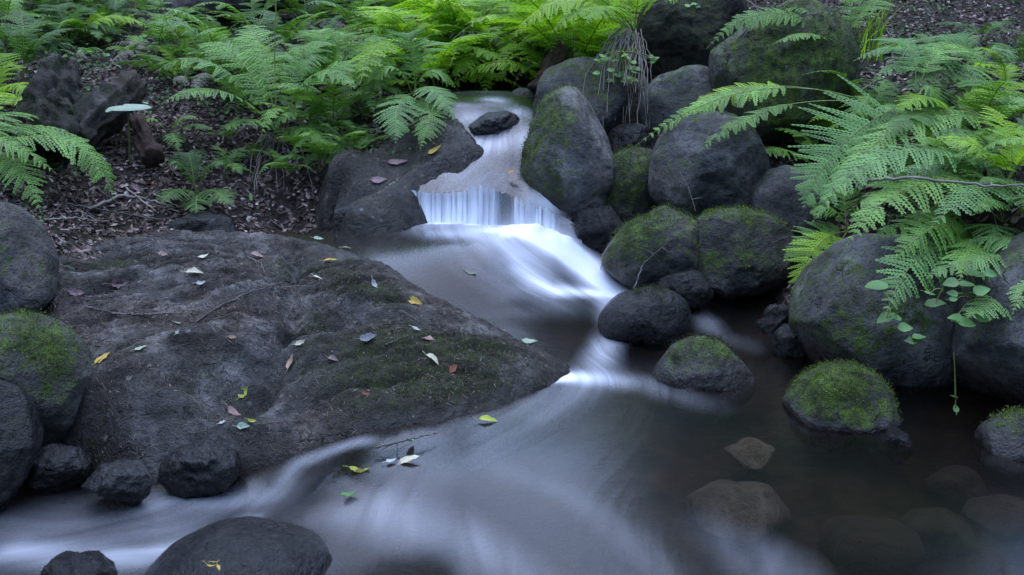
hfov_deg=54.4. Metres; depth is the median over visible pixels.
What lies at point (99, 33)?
fern
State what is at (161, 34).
fern
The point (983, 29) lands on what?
fern
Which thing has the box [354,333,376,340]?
fallen leaf
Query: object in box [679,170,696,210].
twig
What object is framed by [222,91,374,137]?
fern
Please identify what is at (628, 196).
boulder
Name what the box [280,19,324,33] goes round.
fern
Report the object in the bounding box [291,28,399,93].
fern
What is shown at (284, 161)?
fern
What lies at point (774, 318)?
stone
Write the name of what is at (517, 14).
fern
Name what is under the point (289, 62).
fern
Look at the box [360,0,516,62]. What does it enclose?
fern
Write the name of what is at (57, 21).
fern
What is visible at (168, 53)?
fern
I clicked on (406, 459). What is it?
fallen leaf
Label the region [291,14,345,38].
fern
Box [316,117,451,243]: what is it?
slab debris
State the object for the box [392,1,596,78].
fern
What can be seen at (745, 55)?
boulder
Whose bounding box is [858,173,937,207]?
fern
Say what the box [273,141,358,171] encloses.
fern
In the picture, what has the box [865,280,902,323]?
herb
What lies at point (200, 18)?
fern
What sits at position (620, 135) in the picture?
stone
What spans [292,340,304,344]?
fallen leaf
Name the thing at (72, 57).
herb
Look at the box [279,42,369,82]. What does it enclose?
fern
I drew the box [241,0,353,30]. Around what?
fern
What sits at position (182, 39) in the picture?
fern
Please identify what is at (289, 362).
fallen leaf
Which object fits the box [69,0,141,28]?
fern
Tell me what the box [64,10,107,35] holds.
fern
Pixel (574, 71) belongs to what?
boulder
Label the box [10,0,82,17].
fern
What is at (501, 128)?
stone
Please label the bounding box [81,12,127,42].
fern
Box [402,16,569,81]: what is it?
fern
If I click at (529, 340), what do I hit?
fallen leaf
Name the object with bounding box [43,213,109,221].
stick
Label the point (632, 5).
fern
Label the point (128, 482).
stone
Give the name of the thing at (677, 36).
boulder
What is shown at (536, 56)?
fern
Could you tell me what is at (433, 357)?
fallen leaf
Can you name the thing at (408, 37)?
fern
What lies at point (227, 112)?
ground cover
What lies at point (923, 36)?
fern
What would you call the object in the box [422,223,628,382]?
stream water
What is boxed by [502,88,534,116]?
stone
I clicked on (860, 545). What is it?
stone
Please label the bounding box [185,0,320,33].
fern
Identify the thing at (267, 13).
fern
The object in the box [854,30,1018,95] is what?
fern
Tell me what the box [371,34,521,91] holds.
fern
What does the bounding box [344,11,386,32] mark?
fern
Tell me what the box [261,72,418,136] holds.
fern
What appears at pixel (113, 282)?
fallen leaf
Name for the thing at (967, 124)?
fern
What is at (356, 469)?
fallen leaf
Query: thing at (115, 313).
twig
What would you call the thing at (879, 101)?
fern
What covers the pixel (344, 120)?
fern
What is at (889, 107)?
fern
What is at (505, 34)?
fern
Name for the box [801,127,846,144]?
fern
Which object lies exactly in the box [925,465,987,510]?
stone
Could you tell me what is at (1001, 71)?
fern
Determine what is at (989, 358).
boulder
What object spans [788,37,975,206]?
fern
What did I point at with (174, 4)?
fern
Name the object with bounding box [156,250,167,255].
fallen leaf
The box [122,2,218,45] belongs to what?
fern
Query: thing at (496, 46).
fern
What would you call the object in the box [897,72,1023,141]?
fern
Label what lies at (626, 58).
herb
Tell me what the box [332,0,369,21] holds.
fern
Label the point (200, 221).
stone
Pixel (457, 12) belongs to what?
fern
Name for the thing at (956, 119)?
fern
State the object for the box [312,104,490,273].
rock slab
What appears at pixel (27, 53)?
fern
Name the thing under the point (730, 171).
boulder
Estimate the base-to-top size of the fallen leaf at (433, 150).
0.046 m
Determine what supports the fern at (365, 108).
on the ground at (636, 454)
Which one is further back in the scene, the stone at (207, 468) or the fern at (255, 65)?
the fern at (255, 65)
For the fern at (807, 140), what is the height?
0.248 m
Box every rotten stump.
[127,111,164,168]
[526,40,568,94]
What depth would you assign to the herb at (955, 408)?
2.72 m
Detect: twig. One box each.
[83,305,111,312]
[111,311,180,315]
[195,281,281,322]
[254,419,318,424]
[375,432,436,454]
[600,230,620,269]
[633,238,672,289]
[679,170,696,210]
[862,51,905,89]
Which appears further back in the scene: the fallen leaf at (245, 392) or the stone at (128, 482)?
the fallen leaf at (245, 392)
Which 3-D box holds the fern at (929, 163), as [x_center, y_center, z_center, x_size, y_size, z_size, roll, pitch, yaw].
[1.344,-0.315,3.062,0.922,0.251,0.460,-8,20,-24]
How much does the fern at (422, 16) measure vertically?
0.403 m
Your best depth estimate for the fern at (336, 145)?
4.26 m
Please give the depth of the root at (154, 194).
3.98 m
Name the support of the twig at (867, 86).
on the fern at (725, 96)
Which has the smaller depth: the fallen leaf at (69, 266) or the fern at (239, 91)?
the fallen leaf at (69, 266)
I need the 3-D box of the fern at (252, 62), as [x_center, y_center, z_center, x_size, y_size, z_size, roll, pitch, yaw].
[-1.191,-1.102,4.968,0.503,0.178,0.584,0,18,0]
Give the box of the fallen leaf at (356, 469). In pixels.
[346,466,369,472]
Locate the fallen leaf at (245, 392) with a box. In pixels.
[235,386,247,400]
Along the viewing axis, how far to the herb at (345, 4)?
6.39 m
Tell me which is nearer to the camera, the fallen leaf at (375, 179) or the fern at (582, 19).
the fallen leaf at (375, 179)
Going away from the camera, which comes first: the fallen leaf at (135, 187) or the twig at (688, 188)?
the twig at (688, 188)
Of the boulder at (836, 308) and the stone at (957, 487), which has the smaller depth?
the stone at (957, 487)
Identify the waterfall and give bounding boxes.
[411,184,556,230]
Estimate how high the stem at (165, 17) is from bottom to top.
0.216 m
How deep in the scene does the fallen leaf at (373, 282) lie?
3.29 m
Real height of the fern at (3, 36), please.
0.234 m
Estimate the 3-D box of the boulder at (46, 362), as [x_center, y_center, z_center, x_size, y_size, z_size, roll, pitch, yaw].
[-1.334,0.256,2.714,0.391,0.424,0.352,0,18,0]
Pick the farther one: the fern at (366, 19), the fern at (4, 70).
the fern at (366, 19)
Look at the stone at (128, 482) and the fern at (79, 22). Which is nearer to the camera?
the stone at (128, 482)
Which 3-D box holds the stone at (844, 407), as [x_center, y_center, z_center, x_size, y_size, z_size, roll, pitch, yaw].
[0.929,0.331,2.804,0.333,0.286,0.291,0,18,0]
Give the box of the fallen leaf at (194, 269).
[182,267,202,272]
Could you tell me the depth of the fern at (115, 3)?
5.70 m
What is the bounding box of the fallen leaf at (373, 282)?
[371,275,376,286]
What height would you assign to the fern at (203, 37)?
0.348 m
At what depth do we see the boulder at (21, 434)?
2.46 m
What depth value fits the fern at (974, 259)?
2.78 m
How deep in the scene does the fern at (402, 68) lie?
4.97 m
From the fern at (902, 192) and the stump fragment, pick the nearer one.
the fern at (902, 192)
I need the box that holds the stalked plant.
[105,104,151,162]
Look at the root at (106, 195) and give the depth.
3.90 m
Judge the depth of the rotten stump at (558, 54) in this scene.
4.74 m
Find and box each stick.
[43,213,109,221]
[49,202,64,217]
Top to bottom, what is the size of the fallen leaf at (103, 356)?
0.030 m
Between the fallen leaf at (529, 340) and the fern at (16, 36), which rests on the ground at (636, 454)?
the fern at (16, 36)
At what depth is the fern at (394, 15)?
5.04 m
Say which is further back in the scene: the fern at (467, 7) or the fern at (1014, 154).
the fern at (467, 7)
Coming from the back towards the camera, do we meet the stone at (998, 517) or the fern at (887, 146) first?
the fern at (887, 146)
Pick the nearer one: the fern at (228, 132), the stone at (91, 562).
the stone at (91, 562)
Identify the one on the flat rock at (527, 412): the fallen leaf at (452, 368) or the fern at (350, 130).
the fallen leaf at (452, 368)
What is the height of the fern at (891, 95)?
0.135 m
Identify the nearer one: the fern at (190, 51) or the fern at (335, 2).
the fern at (190, 51)
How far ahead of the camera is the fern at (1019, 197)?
2.99 m
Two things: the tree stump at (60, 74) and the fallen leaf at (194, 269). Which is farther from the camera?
the tree stump at (60, 74)
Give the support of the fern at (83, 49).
on the ground at (636, 454)
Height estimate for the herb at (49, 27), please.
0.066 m
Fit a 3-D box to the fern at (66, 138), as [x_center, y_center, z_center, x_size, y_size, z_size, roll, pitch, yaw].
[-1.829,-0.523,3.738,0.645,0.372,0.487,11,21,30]
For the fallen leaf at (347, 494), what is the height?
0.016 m
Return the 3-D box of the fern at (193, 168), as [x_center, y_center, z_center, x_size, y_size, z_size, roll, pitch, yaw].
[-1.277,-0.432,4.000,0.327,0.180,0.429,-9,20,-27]
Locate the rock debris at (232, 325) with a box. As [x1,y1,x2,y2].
[40,227,564,472]
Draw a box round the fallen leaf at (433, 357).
[425,353,438,364]
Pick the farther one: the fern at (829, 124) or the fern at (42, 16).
the fern at (42, 16)
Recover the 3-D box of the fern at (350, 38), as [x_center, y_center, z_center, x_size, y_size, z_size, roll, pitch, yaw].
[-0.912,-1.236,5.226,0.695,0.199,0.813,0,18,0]
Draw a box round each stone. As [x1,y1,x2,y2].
[28,443,91,494]
[40,550,121,574]
[80,459,151,505]
[158,438,241,498]
[168,211,237,231]
[468,110,521,145]
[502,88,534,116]
[569,206,623,255]
[579,531,654,574]
[598,282,690,351]
[607,123,655,152]
[651,330,756,411]
[655,269,713,308]
[685,479,790,549]
[723,437,775,470]
[755,304,788,334]
[771,323,803,358]
[782,355,903,454]
[820,515,925,574]
[878,426,914,464]
[900,507,974,556]
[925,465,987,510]
[962,494,1023,542]
[973,403,1023,482]
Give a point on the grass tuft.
(873, 44)
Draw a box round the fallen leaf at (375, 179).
[366,176,386,182]
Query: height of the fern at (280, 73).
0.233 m
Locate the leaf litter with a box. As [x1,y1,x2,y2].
[0,0,1023,304]
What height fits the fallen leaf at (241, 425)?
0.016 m
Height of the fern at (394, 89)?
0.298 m
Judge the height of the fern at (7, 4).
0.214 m
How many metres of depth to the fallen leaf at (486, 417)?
2.74 m
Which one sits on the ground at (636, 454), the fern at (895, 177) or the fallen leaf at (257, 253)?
the fern at (895, 177)
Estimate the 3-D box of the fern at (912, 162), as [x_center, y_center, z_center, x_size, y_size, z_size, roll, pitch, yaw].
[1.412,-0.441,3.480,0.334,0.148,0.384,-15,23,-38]
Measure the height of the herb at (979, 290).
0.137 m
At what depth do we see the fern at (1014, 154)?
3.11 m
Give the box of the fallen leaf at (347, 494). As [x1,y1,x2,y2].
[335,490,355,495]
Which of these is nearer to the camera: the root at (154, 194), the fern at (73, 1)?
the root at (154, 194)
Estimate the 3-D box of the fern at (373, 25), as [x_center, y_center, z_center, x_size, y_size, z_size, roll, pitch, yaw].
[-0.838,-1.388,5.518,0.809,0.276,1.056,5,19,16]
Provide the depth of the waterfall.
4.00 m
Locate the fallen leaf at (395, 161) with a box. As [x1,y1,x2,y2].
[386,159,406,163]
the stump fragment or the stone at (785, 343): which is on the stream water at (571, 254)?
the stone at (785, 343)
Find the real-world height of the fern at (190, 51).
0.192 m
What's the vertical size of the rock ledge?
0.610 m
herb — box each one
[40,25,52,35]
[62,53,85,61]
[91,51,109,59]
[338,0,350,7]
[592,51,658,82]
[682,2,700,15]
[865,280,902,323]
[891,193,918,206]
[894,322,925,345]
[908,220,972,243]
[917,288,945,306]
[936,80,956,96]
[943,269,997,326]
[950,352,958,415]
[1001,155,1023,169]
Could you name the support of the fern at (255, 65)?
on the ground at (636, 454)
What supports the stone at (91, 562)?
on the ground at (636, 454)
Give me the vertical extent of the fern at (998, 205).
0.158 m
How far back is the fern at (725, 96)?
3.90 m
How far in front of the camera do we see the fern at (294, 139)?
4.35 m
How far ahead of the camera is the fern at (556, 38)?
4.91 m
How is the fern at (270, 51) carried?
on the ground at (636, 454)
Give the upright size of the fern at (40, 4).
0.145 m
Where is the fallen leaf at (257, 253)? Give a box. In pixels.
[246,251,264,257]
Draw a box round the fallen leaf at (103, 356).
[91,352,109,365]
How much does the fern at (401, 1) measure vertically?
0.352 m
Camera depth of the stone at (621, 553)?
2.28 m
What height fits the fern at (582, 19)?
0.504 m
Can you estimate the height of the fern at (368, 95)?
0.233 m
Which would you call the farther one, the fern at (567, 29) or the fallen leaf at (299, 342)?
the fern at (567, 29)
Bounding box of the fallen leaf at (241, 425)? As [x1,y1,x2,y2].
[232,422,249,428]
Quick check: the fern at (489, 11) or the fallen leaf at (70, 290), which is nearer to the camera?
the fallen leaf at (70, 290)
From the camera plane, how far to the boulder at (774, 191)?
3.82 m
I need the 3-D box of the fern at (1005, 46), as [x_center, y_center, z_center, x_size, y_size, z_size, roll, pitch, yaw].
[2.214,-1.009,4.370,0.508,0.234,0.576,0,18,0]
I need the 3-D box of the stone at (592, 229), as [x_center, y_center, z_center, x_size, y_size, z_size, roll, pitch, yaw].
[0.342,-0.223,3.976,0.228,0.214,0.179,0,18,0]
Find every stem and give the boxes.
[160,0,178,38]
[274,0,277,127]
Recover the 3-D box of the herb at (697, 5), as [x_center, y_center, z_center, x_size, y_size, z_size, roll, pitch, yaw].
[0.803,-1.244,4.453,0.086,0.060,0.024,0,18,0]
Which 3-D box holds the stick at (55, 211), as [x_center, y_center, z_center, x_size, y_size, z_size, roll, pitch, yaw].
[-1.677,-0.290,3.668,0.057,0.025,0.199,-8,20,-23]
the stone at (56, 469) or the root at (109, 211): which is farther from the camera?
the root at (109, 211)
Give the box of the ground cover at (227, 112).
[0,0,1023,231]
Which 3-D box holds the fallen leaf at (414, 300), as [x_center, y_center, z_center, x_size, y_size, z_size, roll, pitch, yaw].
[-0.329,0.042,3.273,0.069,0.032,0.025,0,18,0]
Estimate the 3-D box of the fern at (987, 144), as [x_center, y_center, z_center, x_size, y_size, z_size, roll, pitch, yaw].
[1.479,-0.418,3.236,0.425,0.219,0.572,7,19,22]
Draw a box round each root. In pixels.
[66,203,160,218]
[87,191,178,211]
[96,187,118,203]
[125,187,170,211]
[153,193,192,208]
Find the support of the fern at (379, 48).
on the ground at (636, 454)
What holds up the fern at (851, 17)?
on the boulder at (745, 55)
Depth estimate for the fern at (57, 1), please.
5.95 m
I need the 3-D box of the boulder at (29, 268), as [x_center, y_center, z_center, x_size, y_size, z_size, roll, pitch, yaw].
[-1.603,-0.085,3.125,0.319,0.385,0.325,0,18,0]
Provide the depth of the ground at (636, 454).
2.81 m
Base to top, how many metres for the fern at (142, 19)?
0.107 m
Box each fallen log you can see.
[73,69,147,155]
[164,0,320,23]
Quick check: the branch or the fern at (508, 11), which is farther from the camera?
the fern at (508, 11)
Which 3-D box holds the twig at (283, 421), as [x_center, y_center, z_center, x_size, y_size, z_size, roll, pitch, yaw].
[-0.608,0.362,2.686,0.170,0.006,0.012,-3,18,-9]
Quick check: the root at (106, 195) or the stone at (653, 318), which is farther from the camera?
the root at (106, 195)
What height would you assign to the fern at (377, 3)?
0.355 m
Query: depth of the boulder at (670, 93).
4.35 m
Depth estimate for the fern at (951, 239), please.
2.90 m
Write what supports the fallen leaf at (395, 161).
on the rock slab at (385, 221)
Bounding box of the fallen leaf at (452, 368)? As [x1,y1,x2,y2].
[449,364,456,372]
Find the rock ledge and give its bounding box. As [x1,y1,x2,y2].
[334,139,541,244]
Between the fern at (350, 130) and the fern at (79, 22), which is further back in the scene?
the fern at (79, 22)
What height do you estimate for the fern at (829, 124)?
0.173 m
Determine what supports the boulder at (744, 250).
on the ground at (636, 454)
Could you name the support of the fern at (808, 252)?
on the boulder at (836, 308)
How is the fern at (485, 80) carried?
on the ground at (636, 454)
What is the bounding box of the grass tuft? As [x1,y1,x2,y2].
[838,0,911,60]
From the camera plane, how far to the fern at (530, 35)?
5.09 m
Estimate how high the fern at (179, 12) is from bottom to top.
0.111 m
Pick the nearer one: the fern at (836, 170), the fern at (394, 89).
the fern at (836, 170)
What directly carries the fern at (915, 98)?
on the ground at (636, 454)
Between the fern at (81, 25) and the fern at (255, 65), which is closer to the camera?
the fern at (255, 65)
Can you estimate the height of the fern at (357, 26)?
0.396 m
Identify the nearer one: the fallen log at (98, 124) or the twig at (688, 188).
the twig at (688, 188)
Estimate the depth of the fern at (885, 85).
4.19 m
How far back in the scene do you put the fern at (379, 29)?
5.04 m
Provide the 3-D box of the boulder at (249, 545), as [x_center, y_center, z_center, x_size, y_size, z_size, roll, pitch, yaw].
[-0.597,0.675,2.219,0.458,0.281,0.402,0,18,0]
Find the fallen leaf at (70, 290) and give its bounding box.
[63,288,84,295]
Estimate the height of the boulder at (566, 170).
0.670 m
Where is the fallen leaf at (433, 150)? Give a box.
[424,145,440,154]
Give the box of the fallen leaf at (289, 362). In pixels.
[285,353,292,373]
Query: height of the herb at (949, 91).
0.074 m
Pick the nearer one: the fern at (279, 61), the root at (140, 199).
the root at (140, 199)
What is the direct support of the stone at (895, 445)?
in the stream water at (571, 254)
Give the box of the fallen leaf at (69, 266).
[59,264,74,269]
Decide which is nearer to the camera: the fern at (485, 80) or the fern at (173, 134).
the fern at (173, 134)
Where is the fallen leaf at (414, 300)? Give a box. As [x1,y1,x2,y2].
[409,296,421,304]
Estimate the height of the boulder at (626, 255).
0.385 m
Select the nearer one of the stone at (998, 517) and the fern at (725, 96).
the stone at (998, 517)
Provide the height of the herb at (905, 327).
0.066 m
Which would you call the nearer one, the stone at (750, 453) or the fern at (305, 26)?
the stone at (750, 453)
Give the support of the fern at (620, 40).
on the ground at (636, 454)
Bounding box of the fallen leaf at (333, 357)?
[325,355,337,360]
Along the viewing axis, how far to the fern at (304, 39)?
5.51 m
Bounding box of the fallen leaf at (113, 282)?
[105,278,128,288]
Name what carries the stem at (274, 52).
on the ground at (636, 454)
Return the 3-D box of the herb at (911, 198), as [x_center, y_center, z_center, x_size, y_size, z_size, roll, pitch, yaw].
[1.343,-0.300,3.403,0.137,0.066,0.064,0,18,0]
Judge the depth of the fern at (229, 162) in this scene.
4.29 m
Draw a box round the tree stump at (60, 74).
[3,52,83,139]
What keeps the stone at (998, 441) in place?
on the ground at (636, 454)
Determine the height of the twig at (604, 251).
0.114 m
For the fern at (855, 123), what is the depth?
4.13 m
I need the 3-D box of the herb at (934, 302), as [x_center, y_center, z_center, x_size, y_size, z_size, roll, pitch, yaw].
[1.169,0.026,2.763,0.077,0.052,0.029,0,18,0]
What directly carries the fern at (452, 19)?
on the ground at (636, 454)
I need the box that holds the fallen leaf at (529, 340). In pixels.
[521,338,536,342]
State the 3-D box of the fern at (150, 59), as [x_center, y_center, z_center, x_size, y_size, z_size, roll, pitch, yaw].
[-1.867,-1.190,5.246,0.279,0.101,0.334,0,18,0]
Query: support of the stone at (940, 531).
on the ground at (636, 454)
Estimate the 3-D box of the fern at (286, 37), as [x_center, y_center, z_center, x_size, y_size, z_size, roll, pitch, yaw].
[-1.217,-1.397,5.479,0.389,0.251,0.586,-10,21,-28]
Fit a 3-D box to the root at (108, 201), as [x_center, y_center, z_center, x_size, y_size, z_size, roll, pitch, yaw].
[-1.499,-0.331,3.921,0.336,0.082,0.138,-9,20,-26]
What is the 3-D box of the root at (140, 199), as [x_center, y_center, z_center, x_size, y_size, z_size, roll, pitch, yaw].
[-1.463,-0.350,3.949,0.211,0.075,0.065,7,19,20]
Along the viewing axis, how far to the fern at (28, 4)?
5.72 m
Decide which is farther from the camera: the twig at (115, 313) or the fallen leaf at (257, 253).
the fallen leaf at (257, 253)
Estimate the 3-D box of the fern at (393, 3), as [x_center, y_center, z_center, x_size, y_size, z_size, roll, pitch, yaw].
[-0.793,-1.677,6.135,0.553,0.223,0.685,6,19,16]
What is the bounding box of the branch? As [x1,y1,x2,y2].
[860,176,1023,187]
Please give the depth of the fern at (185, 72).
4.90 m
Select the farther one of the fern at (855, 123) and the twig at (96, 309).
the fern at (855, 123)
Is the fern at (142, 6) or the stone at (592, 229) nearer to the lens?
the stone at (592, 229)
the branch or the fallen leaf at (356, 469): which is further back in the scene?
the branch
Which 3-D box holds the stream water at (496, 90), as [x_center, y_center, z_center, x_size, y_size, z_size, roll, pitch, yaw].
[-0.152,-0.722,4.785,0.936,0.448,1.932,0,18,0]
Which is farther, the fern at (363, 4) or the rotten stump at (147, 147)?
the fern at (363, 4)
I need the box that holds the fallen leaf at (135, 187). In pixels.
[128,184,145,191]
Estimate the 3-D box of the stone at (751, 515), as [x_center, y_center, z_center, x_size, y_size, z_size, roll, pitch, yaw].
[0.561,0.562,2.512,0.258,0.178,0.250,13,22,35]
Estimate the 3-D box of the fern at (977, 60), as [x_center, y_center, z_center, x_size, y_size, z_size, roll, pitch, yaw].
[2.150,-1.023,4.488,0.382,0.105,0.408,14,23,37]
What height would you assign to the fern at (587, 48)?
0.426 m
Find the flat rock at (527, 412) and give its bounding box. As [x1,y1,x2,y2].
[38,227,595,528]
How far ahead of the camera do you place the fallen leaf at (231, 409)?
2.79 m
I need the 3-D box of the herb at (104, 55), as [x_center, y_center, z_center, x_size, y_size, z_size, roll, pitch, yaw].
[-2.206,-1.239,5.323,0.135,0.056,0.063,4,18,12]
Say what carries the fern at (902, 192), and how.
on the ground at (636, 454)
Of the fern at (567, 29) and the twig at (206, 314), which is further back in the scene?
the fern at (567, 29)
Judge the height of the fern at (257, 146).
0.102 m
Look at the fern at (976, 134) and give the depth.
3.23 m
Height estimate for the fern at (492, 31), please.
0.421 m
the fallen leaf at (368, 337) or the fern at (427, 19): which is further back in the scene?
the fern at (427, 19)
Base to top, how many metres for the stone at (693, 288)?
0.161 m
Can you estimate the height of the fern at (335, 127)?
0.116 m
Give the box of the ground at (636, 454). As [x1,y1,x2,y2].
[0,0,1023,574]
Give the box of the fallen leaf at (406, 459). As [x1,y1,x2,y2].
[390,455,418,465]
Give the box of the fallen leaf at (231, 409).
[225,403,240,414]
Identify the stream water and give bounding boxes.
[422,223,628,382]
[433,86,553,208]
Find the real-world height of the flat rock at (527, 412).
0.807 m
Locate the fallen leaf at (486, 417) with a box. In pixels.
[474,415,497,421]
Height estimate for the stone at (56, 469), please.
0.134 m
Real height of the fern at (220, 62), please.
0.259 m
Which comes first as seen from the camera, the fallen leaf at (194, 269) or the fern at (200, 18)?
the fallen leaf at (194, 269)
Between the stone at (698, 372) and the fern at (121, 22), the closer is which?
the stone at (698, 372)
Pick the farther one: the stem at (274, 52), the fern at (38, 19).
the fern at (38, 19)
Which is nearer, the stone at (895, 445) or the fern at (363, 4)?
the stone at (895, 445)
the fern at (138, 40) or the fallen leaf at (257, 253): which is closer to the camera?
the fallen leaf at (257, 253)
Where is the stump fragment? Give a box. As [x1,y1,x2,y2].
[11,88,81,156]
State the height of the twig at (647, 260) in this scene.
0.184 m
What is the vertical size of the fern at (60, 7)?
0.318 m
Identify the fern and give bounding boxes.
[0,0,69,28]
[0,0,84,16]
[0,8,76,79]
[0,26,44,45]
[0,26,74,53]
[0,52,29,106]
[0,92,116,211]
[1,0,50,17]
[1,18,63,38]
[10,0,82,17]
[19,0,55,7]
[19,8,97,33]
[33,2,146,54]
[40,13,91,33]
[44,0,91,10]
[54,18,113,42]
[58,16,100,35]
[58,43,104,60]
[61,20,130,41]
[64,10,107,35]
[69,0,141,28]
[74,12,147,35]
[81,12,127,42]
[96,0,138,10]
[103,7,192,72]
[105,34,152,56]
[108,0,170,18]
[110,48,229,87]
[113,11,154,29]
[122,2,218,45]
[129,53,176,70]
[131,8,295,60]
[137,23,218,57]
[146,1,201,13]
[146,115,213,151]
[147,45,203,78]
[148,34,254,67]
[154,25,388,192]
[156,35,286,103]
[156,149,237,212]
[172,14,252,39]
[176,70,295,111]
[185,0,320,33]
[190,10,311,55]
[195,116,260,141]
[200,145,253,175]
[207,51,306,79]
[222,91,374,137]
[229,138,278,159]
[233,42,293,71]
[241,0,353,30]
[242,135,328,176]
[247,47,310,87]
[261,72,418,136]
[263,10,332,50]
[264,53,291,72]
[267,118,343,152]
[268,44,412,100]
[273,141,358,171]
[274,25,353,42]
[276,113,347,135]
[278,51,311,72]
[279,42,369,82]
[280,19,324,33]
[284,0,517,84]
[287,15,418,68]
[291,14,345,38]
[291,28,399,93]
[292,0,396,41]
[303,71,416,116]
[307,131,367,154]
[308,49,437,91]
[309,113,357,130]
[311,29,397,63]
[314,124,376,144]
[323,0,351,11]
[324,131,391,150]
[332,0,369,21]
[340,0,434,34]
[341,0,427,24]
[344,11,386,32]
[349,0,406,8]
[350,97,395,120]
[352,12,500,88]
[354,10,516,84]
[355,0,530,75]
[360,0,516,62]
[363,0,514,46]
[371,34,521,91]
[372,26,458,148]
[378,0,510,68]
[379,0,434,21]
[381,0,585,67]
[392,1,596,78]
[399,50,526,98]
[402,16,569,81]
[406,0,622,59]
[431,26,579,87]
[452,0,636,56]
[453,11,589,72]
[456,23,569,68]
[460,40,639,83]
[461,0,559,61]
[465,0,640,56]
[467,0,635,40]
[481,0,677,128]
[485,0,604,60]
[494,25,634,70]
[513,10,634,86]
[518,0,650,23]
[637,81,877,151]
[706,0,895,48]
[764,122,880,174]
[783,188,889,287]
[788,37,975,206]
[788,149,876,196]
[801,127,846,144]
[803,70,909,125]
[810,111,876,146]
[812,128,1023,245]
[813,78,1023,218]
[823,111,905,145]
[834,155,952,228]
[842,100,904,121]
[847,79,924,116]
[849,129,923,173]
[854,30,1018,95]
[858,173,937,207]
[861,155,980,209]
[869,201,1020,316]
[875,94,980,134]
[876,144,957,171]
[885,86,1004,146]
[896,34,979,58]
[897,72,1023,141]
[899,162,1023,222]
[900,125,1023,191]
[908,112,991,146]
[926,232,1023,319]
[927,19,1023,50]
[927,104,1023,179]
[933,107,1023,157]
[935,46,1023,93]
[955,166,1023,208]
[960,48,1022,72]
[963,34,1023,78]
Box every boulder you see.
[0,201,58,314]
[0,306,93,446]
[0,380,43,514]
[145,516,346,574]
[517,82,613,234]
[533,57,627,134]
[600,202,701,288]
[605,144,654,223]
[636,0,750,80]
[637,65,721,133]
[648,110,770,216]
[692,204,798,307]
[708,0,864,143]
[748,165,838,242]
[788,233,967,403]
[950,232,1023,408]
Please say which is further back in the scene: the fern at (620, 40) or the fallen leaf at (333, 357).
the fern at (620, 40)
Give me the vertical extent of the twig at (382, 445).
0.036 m
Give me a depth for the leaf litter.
4.29 m
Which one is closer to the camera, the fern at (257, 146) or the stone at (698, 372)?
the stone at (698, 372)

